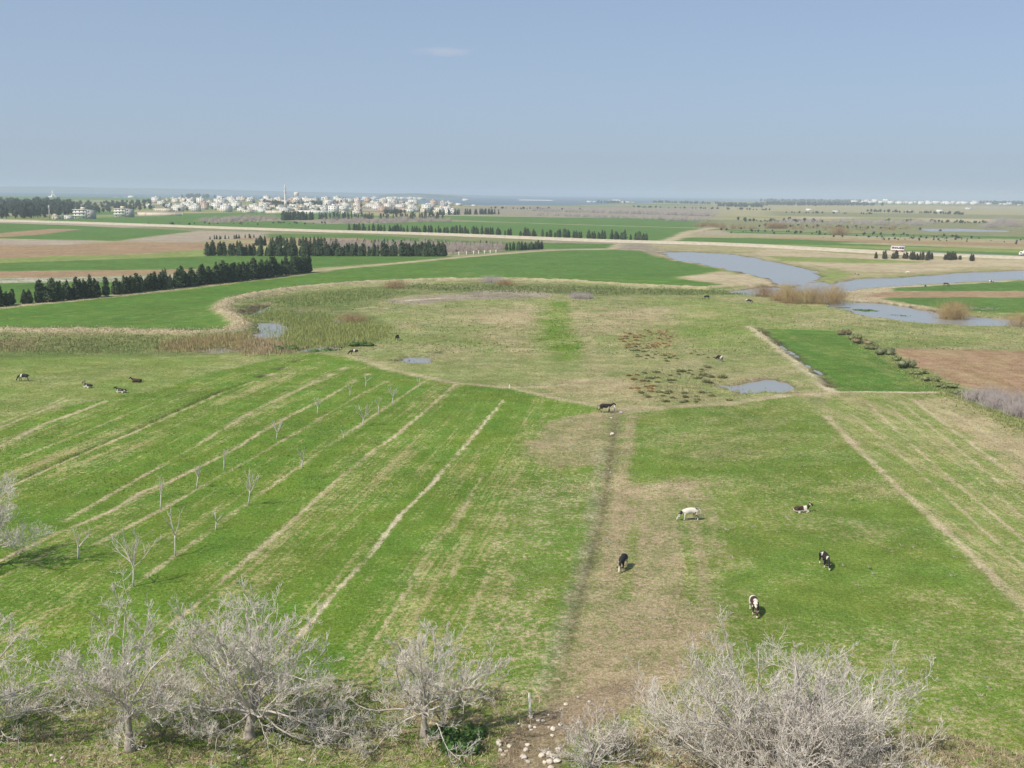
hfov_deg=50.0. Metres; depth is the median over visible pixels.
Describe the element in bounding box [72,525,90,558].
young tree
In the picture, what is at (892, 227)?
field scrub
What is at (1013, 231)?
scrub ground
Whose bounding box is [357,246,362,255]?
cypress tree
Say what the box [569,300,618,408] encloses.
dirt track
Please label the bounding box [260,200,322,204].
village trees
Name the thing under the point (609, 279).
crop field
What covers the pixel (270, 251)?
cypress tree
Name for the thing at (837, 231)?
shrub
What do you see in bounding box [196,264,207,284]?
cypress tree
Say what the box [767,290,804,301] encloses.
shrub
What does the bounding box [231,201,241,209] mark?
house
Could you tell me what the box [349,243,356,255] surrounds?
cypress tree
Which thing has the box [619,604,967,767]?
fig tree
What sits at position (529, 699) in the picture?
fence post
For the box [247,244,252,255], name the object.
cypress tree
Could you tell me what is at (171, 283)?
cypress tree
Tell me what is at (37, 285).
cypress tree
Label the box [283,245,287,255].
cypress tree
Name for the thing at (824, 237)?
dry field
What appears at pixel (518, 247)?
cypress tree
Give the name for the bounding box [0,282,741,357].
marsh
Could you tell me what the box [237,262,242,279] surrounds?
cypress tree
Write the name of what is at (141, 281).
cypress tree
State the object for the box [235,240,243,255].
cypress tree
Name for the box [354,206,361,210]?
house
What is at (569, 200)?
sea
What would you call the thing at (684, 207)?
hedgerow
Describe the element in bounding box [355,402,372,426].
young tree
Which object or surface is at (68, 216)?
house
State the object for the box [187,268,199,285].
cypress tree
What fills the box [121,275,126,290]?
cypress tree
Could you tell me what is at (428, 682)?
fig tree
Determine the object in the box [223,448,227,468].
young tree
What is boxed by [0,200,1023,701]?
ground
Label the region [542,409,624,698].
dirt track
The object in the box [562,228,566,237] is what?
cypress tree
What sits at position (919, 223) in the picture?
shrub
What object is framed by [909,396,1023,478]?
stubble field
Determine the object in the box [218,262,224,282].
cypress tree
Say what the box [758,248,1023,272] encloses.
river bank
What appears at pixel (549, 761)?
stone
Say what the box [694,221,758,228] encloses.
roadside scrub
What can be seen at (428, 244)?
cypress tree
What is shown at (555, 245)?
crop field
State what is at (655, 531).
bare ground
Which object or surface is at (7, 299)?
cypress tree
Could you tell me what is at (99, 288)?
cypress tree
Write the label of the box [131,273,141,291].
cypress tree
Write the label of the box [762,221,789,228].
shrub
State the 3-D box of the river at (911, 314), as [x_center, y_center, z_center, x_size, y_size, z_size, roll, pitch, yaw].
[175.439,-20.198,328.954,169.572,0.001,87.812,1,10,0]
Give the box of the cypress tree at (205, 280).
[201,264,207,283]
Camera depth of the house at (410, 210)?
1901.22 m
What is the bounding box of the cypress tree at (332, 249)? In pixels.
[331,241,334,255]
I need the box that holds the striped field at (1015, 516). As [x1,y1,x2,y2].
[827,393,1023,623]
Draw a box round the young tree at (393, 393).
[387,387,397,404]
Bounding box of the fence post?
[528,693,531,714]
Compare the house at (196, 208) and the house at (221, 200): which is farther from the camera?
the house at (221, 200)
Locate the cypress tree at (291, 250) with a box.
[287,241,295,255]
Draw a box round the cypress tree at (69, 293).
[67,286,72,299]
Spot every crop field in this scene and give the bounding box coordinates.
[0,196,417,199]
[0,223,194,240]
[0,248,452,262]
[0,249,746,330]
[0,255,452,270]
[0,282,223,303]
[0,353,608,684]
[37,210,446,230]
[266,234,617,254]
[360,221,693,238]
[446,216,725,226]
[448,251,711,277]
[513,277,668,281]
[678,237,874,243]
[724,229,1023,239]
[767,328,948,391]
[769,211,1023,218]
[771,256,930,262]
[780,244,1023,252]
[806,267,853,283]
[883,297,1023,312]
[894,280,1023,290]
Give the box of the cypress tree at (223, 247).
[221,242,226,254]
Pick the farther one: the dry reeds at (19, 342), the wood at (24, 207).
the wood at (24, 207)
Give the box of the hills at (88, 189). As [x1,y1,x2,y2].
[0,186,540,196]
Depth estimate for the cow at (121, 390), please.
185.93 m
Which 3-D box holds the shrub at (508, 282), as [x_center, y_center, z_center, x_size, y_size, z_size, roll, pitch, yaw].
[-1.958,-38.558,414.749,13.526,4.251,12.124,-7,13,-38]
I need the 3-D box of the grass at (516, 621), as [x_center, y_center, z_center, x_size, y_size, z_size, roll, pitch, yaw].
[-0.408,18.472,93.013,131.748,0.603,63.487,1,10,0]
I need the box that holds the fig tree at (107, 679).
[28,560,221,763]
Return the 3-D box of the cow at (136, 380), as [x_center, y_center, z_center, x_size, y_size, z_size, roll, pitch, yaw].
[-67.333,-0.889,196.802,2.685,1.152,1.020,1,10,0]
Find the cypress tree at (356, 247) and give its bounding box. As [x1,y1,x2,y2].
[354,242,357,255]
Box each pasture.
[0,353,304,427]
[355,292,1023,407]
[386,289,551,303]
[460,303,546,355]
[484,465,609,668]
[520,376,725,408]
[523,412,611,466]
[533,301,589,359]
[557,306,681,339]
[660,300,833,347]
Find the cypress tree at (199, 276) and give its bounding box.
[196,267,202,284]
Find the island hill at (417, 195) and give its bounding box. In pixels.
[369,193,468,197]
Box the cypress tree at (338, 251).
[335,243,343,255]
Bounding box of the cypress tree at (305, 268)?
[299,255,307,272]
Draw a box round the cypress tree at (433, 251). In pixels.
[431,242,435,255]
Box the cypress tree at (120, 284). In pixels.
[118,280,123,293]
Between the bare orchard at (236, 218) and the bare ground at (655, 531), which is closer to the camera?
the bare ground at (655, 531)
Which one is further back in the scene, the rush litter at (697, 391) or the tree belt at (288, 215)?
the tree belt at (288, 215)
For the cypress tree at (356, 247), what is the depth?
590.14 m
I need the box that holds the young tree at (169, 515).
[163,502,182,556]
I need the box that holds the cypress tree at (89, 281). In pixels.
[87,274,92,297]
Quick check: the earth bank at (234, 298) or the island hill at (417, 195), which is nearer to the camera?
the earth bank at (234, 298)
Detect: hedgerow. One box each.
[148,221,325,224]
[491,206,580,209]
[633,205,770,210]
[720,227,979,238]
[737,217,840,222]
[758,223,942,230]
[786,211,871,214]
[832,233,1021,243]
[885,218,1008,223]
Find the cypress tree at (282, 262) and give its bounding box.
[281,257,288,274]
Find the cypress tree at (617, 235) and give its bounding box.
[613,231,619,239]
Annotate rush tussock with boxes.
[701,378,713,382]
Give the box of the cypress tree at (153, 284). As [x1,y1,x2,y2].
[149,273,157,289]
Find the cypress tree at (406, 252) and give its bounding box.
[403,242,410,255]
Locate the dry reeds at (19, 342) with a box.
[0,333,50,353]
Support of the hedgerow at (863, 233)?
on the ground at (860, 444)
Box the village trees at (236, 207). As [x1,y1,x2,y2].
[138,197,447,211]
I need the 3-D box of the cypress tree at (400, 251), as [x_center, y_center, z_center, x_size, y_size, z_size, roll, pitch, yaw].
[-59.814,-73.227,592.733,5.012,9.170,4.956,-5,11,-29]
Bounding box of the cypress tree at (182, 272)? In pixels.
[178,265,188,286]
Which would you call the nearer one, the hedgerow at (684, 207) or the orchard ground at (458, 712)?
the orchard ground at (458, 712)
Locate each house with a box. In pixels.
[52,214,63,219]
[64,215,73,218]
[72,207,95,218]
[113,206,134,216]
[151,196,160,202]
[157,200,165,204]
[159,208,172,211]
[171,198,179,202]
[171,206,183,211]
[191,204,200,211]
[196,197,204,202]
[200,201,208,206]
[201,204,207,209]
[211,201,221,209]
[216,198,225,202]
[220,204,230,211]
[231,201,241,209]
[242,210,253,212]
[253,205,263,210]
[258,207,266,212]
[279,208,289,210]
[293,206,302,212]
[328,204,338,212]
[339,206,348,210]
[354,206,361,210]
[366,203,374,207]
[371,204,381,209]
[378,206,386,211]
[384,202,391,209]
[397,203,404,207]
[405,208,414,211]
[420,207,427,212]
[422,203,430,211]
[434,206,443,209]
[445,208,456,214]
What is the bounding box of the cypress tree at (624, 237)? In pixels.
[622,230,627,239]
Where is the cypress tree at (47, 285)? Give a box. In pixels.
[46,278,57,300]
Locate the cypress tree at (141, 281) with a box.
[138,275,146,291]
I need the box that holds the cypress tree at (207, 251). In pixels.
[203,242,210,255]
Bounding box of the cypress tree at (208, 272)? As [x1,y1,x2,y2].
[205,266,214,283]
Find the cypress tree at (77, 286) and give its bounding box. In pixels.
[71,276,85,298]
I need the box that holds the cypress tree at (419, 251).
[415,244,421,255]
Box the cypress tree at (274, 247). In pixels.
[272,241,276,255]
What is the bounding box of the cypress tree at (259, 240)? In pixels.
[255,236,264,245]
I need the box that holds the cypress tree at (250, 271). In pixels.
[246,261,253,279]
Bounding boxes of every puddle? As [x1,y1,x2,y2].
[400,353,438,362]
[718,380,794,393]
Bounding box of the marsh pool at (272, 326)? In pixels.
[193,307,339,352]
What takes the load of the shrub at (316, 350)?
on the marsh
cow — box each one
[16,374,29,380]
[82,381,92,387]
[113,385,126,392]
[128,376,143,382]
[347,349,357,354]
[597,403,615,412]
[617,553,627,571]
[676,507,700,519]
[715,355,722,360]
[749,595,760,617]
[791,501,812,512]
[819,551,832,569]
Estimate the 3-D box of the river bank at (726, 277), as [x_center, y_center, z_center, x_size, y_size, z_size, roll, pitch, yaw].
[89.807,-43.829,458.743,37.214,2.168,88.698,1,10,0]
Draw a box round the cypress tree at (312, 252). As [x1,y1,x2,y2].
[309,244,313,255]
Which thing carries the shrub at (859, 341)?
on the crop field at (824, 345)
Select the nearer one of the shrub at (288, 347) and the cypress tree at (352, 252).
the shrub at (288, 347)
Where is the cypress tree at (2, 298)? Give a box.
[0,286,4,305]
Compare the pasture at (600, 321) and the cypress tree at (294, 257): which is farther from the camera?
the cypress tree at (294, 257)
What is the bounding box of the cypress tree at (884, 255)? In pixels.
[882,250,888,258]
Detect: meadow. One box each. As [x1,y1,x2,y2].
[561,396,1023,758]
[652,245,1023,283]
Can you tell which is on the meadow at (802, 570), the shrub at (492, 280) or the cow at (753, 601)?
the cow at (753, 601)
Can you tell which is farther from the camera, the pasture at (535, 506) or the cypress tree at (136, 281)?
the cypress tree at (136, 281)
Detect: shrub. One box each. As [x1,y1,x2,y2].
[271,345,298,350]
[307,347,337,352]
[335,311,373,322]
[348,341,375,346]
[378,277,409,288]
[425,721,476,755]
[451,731,484,753]
[460,721,486,738]
[470,274,507,282]
[494,278,526,285]
[538,697,655,767]
[566,291,596,299]
[747,280,781,297]
[757,276,864,307]
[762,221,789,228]
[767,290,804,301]
[826,225,854,234]
[837,330,852,334]
[848,334,862,339]
[850,338,874,343]
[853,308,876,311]
[863,344,879,349]
[867,218,894,225]
[875,347,894,354]
[892,355,902,360]
[895,357,919,367]
[901,220,929,225]
[908,369,929,374]
[919,376,941,380]
[925,294,995,319]
[936,382,959,387]
[948,389,970,394]
[955,382,1015,403]
[963,387,1023,410]
[977,221,1002,227]
[982,397,1023,418]
[988,214,1013,224]
[990,308,1023,326]
[998,217,1023,226]
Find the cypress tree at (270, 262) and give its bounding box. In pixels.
[268,257,276,276]
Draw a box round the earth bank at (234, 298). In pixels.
[1,277,768,333]
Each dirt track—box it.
[0,272,310,307]
[312,243,626,271]
[359,358,599,406]
[514,222,704,228]
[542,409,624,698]
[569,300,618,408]
[608,391,841,409]
[661,228,719,240]
[712,230,1002,238]
[749,326,838,391]
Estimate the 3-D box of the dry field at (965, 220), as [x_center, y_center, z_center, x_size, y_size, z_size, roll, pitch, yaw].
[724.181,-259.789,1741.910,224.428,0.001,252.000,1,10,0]
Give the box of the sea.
[0,192,1023,204]
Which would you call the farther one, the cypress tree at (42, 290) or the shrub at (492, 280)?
the shrub at (492, 280)
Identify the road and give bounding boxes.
[0,220,1023,258]
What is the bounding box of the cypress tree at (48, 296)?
[42,286,53,301]
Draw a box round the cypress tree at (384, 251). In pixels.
[381,242,386,255]
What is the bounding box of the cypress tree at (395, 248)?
[392,241,397,255]
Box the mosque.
[48,189,58,197]
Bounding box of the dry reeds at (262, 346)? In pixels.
[235,333,298,356]
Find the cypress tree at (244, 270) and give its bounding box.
[240,262,248,279]
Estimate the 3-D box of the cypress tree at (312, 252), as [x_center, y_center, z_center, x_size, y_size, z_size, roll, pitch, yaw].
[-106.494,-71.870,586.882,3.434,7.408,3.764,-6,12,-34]
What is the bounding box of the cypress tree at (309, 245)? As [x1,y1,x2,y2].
[306,241,311,255]
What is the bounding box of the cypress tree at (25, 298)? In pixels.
[20,289,29,303]
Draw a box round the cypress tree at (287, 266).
[283,256,291,274]
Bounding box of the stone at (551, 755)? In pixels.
[549,753,558,759]
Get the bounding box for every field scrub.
[766,217,938,224]
[785,224,909,230]
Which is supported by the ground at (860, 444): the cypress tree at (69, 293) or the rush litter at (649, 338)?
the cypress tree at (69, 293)
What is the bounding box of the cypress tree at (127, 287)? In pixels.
[123,276,130,293]
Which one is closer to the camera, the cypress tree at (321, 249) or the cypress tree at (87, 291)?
the cypress tree at (87, 291)
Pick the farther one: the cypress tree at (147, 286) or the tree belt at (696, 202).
the tree belt at (696, 202)
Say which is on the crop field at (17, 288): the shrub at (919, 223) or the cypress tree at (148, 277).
the cypress tree at (148, 277)
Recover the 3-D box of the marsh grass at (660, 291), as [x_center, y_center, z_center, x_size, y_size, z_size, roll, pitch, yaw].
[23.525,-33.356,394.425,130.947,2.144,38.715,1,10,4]
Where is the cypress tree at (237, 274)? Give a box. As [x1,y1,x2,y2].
[234,262,240,280]
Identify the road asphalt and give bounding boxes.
[921,252,1019,255]
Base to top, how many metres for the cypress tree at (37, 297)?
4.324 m
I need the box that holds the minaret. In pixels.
[283,185,286,205]
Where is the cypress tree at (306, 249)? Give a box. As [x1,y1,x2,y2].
[302,242,307,254]
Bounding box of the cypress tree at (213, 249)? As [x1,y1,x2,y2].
[211,241,216,254]
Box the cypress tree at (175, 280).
[172,272,177,287]
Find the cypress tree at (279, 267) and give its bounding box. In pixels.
[277,262,282,275]
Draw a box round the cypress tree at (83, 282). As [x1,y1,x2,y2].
[81,279,86,297]
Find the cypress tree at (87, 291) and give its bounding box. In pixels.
[83,282,90,297]
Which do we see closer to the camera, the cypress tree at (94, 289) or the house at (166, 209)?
the cypress tree at (94, 289)
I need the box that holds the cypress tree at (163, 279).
[159,270,165,288]
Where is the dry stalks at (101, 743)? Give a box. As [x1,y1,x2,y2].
[0,682,543,767]
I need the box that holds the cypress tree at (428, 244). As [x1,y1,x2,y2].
[425,240,431,255]
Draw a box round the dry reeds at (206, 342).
[151,330,259,354]
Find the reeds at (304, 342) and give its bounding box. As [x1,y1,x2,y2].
[274,317,401,350]
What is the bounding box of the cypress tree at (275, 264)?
[272,255,278,275]
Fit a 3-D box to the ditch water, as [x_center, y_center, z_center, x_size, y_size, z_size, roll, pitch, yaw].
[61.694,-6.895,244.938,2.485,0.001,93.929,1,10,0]
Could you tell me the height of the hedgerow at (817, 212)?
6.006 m
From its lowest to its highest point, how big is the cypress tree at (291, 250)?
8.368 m
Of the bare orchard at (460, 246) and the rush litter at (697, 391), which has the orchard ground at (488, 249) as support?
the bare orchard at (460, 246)
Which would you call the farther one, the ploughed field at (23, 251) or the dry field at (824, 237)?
the dry field at (824, 237)
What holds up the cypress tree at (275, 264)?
on the dirt track at (114, 295)
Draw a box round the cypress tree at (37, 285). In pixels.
[34,280,42,298]
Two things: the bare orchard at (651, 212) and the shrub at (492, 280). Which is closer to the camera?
the shrub at (492, 280)
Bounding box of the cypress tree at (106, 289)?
[101,276,110,296]
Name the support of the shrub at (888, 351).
on the crop field at (824, 345)
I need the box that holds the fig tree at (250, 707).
[103,576,366,767]
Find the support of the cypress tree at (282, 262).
on the dirt track at (114, 295)
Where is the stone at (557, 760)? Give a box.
[553,758,560,762]
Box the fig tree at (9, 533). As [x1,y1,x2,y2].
[0,470,55,555]
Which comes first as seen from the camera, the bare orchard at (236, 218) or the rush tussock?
the rush tussock
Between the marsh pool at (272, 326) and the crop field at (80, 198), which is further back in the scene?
the crop field at (80, 198)
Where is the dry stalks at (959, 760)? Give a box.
[612,726,1023,767]
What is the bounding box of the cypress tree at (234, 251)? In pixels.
[231,243,236,255]
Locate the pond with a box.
[665,252,909,287]
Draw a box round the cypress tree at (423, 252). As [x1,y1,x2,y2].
[421,243,428,255]
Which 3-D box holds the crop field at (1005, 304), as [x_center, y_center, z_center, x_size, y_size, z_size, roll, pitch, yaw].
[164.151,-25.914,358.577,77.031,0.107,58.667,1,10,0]
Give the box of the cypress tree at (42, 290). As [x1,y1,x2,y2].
[38,283,49,301]
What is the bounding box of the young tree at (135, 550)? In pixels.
[105,527,163,586]
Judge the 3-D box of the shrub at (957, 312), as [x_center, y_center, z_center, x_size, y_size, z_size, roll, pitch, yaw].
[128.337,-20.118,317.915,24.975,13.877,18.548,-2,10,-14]
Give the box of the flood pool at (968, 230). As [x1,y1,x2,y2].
[918,229,1008,231]
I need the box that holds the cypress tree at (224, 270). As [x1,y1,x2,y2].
[220,260,228,282]
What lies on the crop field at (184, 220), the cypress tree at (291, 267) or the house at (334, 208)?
the house at (334, 208)
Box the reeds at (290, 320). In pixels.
[231,308,338,328]
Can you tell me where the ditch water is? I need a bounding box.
[779,346,822,374]
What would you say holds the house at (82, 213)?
on the crop field at (184, 220)
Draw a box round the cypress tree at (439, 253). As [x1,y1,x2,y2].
[435,241,442,255]
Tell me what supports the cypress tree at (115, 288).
on the dirt track at (114, 295)
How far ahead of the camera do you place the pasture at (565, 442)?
153.55 m
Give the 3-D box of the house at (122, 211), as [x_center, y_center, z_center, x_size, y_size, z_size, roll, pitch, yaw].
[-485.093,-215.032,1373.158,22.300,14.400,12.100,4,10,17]
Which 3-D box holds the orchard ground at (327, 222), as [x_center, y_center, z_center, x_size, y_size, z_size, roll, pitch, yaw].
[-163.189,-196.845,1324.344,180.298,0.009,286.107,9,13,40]
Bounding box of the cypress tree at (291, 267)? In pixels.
[289,258,298,273]
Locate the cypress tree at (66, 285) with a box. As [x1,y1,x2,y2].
[64,279,70,299]
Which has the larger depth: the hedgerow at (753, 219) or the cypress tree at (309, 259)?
the hedgerow at (753, 219)
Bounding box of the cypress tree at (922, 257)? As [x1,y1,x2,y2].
[919,251,924,259]
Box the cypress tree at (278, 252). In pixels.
[275,240,282,255]
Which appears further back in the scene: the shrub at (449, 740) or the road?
the road
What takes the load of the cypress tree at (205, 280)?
on the dirt track at (114, 295)
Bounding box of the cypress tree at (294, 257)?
[293,255,300,273]
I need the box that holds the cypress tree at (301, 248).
[298,241,305,254]
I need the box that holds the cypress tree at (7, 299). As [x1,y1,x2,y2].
[3,291,12,305]
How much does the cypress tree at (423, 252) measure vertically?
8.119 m
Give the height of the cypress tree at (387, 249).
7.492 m
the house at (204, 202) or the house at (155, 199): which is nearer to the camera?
the house at (204, 202)
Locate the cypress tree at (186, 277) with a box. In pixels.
[182,271,189,286]
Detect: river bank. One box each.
[661,251,782,286]
[684,271,776,287]
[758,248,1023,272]
[843,280,1017,309]
[864,300,942,312]
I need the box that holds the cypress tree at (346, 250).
[343,243,349,255]
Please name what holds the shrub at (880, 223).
on the scrub ground at (1013, 231)
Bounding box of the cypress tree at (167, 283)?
[161,268,170,288]
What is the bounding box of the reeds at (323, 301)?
[244,287,412,307]
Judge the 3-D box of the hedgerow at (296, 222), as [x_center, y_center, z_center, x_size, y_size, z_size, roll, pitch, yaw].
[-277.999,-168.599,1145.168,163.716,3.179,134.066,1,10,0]
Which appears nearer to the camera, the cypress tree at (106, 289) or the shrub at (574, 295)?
the cypress tree at (106, 289)
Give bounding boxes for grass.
[0,277,1023,356]
[0,348,1023,504]
[0,493,1023,767]
[23,334,169,354]
[243,300,281,314]
[251,322,289,336]
[404,282,753,294]
[719,379,789,396]
[838,331,1023,436]
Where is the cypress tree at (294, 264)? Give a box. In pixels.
[289,255,296,273]
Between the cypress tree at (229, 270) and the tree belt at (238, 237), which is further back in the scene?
the tree belt at (238, 237)
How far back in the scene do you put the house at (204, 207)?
1894.29 m
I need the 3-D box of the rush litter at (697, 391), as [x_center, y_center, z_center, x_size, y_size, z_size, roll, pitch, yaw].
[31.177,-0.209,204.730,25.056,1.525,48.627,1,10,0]
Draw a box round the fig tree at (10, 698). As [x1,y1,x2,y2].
[0,582,77,761]
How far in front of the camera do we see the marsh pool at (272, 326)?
271.56 m
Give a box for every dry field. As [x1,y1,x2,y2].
[0,239,99,245]
[126,231,272,241]
[460,205,742,218]
[704,234,1023,242]
[718,203,1023,219]
[798,217,868,218]
[932,218,1014,221]
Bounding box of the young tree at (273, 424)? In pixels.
[270,418,283,438]
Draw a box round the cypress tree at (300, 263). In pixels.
[296,255,303,273]
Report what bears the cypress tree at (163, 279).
on the crop field at (17, 288)
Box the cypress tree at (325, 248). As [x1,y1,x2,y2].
[323,241,327,255]
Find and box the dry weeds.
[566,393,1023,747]
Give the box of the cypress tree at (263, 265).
[257,259,269,277]
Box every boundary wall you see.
[137,212,182,215]
[265,210,292,213]
[297,210,328,213]
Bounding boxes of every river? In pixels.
[809,271,1023,293]
[826,300,1023,326]
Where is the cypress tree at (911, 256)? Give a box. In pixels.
[909,251,914,259]
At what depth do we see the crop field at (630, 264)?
532.56 m
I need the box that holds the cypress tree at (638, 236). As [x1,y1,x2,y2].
[635,231,642,239]
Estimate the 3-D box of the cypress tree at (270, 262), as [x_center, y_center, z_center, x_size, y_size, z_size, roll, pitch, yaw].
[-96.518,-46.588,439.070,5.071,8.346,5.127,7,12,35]
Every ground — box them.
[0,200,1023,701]
[0,274,173,282]
[0,667,621,767]
[207,216,297,222]
[297,219,487,223]
[311,242,509,253]
[565,479,739,706]
[594,704,1023,767]
[707,219,1023,236]
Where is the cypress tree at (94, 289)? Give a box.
[91,278,99,297]
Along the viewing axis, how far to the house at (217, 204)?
1873.24 m
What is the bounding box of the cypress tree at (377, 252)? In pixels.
[376,245,379,255]
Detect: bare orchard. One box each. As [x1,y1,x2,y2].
[199,213,278,222]
[312,236,439,250]
[322,215,452,223]
[442,240,511,253]
[531,206,717,215]
[537,212,708,221]
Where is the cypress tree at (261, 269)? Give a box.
[258,261,263,277]
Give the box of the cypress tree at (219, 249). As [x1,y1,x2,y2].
[217,241,221,255]
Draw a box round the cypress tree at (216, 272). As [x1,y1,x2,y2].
[212,262,220,282]
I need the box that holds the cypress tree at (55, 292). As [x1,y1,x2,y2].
[48,277,60,300]
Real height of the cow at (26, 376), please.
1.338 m
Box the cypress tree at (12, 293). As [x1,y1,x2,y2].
[10,288,15,303]
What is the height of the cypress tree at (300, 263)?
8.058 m
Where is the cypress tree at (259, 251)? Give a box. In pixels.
[255,244,263,255]
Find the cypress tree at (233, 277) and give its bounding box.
[229,263,236,281]
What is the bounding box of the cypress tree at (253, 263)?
[250,256,258,278]
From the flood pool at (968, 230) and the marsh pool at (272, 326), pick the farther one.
the flood pool at (968, 230)
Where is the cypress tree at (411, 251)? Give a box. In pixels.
[407,243,413,255]
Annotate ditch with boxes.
[758,327,842,387]
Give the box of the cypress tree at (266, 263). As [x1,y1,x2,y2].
[265,260,271,276]
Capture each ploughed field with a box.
[0,229,81,236]
[0,242,267,258]
[0,269,197,277]
[754,237,1023,246]
[865,291,1023,297]
[895,348,1023,399]
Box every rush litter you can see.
[614,327,682,349]
[617,362,741,404]
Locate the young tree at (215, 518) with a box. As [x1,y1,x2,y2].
[212,507,222,529]
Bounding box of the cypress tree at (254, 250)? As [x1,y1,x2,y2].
[252,244,256,255]
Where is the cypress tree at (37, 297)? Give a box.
[34,289,40,302]
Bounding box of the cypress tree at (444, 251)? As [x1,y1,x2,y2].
[441,242,447,255]
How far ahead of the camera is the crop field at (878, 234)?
1016.18 m
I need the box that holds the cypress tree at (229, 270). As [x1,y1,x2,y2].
[226,263,231,281]
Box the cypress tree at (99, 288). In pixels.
[97,281,102,296]
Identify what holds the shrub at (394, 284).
on the marsh
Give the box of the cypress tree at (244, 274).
[241,263,246,279]
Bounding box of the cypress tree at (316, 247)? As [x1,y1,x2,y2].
[311,240,319,255]
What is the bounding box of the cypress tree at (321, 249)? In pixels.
[317,242,323,255]
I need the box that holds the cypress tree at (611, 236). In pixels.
[609,230,613,238]
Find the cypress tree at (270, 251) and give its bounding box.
[265,244,273,255]
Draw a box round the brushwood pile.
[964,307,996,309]
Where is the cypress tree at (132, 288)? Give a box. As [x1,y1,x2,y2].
[128,275,135,292]
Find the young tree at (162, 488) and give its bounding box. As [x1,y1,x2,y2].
[156,476,163,508]
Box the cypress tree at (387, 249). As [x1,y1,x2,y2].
[385,244,389,255]
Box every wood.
[0,196,74,218]
[71,199,152,213]
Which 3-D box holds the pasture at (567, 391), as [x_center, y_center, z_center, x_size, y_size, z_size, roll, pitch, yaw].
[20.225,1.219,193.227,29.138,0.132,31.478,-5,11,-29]
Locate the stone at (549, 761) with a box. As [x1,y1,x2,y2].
[546,758,552,763]
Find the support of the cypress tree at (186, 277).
on the dirt track at (114, 295)
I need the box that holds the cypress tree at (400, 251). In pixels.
[397,240,403,255]
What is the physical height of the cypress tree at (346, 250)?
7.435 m
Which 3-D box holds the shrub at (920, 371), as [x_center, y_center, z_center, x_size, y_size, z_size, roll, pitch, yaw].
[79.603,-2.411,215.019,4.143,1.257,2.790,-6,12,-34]
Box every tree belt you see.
[181,193,215,197]
[209,234,254,239]
[280,210,313,219]
[318,211,443,219]
[383,209,405,213]
[423,208,498,214]
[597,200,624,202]
[653,200,768,205]
[718,202,762,207]
[756,201,882,205]
[759,198,860,202]
[866,209,963,214]
[979,200,1023,204]
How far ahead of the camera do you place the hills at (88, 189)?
12513.35 m
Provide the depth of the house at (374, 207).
2009.70 m
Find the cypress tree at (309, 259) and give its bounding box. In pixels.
[307,254,312,271]
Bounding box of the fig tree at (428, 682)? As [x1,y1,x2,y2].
[311,614,512,767]
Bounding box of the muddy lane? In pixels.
[499,676,657,767]
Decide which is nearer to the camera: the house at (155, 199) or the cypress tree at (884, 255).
the cypress tree at (884, 255)
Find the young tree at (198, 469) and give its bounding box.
[194,465,201,486]
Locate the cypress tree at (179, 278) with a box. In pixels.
[172,268,184,287]
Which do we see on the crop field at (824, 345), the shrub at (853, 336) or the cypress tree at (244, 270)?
the shrub at (853, 336)
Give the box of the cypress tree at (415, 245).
[412,240,417,255]
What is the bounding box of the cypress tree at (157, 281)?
[151,271,161,289]
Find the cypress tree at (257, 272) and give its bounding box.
[254,260,260,278]
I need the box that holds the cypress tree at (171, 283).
[168,275,174,287]
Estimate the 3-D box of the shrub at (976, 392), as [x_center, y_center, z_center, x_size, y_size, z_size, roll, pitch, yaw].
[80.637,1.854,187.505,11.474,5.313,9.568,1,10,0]
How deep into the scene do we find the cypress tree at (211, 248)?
579.03 m
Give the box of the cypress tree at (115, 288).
[111,277,122,293]
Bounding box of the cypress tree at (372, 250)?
[370,243,376,255]
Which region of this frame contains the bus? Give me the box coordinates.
[890,246,905,251]
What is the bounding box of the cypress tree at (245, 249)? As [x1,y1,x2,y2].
[244,245,247,255]
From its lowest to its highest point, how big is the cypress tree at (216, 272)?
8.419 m
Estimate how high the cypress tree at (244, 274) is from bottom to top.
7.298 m
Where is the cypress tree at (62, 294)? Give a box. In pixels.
[57,281,65,300]
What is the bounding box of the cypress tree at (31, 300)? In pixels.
[28,291,33,302]
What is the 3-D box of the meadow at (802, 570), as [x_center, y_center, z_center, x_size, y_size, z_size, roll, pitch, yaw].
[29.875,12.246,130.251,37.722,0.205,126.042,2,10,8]
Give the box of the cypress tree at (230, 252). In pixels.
[228,243,232,255]
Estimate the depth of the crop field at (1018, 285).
425.05 m
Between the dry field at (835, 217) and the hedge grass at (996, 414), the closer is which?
the hedge grass at (996, 414)
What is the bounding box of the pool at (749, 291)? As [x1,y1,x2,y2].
[731,288,796,294]
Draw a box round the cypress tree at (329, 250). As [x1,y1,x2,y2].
[325,244,330,255]
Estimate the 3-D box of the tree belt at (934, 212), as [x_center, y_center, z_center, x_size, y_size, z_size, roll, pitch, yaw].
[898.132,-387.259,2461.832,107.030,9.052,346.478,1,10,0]
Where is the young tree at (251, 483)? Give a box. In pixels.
[243,468,259,505]
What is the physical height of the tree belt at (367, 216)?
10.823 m
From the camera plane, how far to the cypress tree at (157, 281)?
377.03 m
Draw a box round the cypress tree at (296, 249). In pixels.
[294,242,298,255]
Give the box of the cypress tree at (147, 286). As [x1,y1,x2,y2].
[143,279,149,290]
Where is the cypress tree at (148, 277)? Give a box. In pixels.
[146,274,151,289]
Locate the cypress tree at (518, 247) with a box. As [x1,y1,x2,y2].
[516,241,520,249]
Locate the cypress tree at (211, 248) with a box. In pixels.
[210,240,215,255]

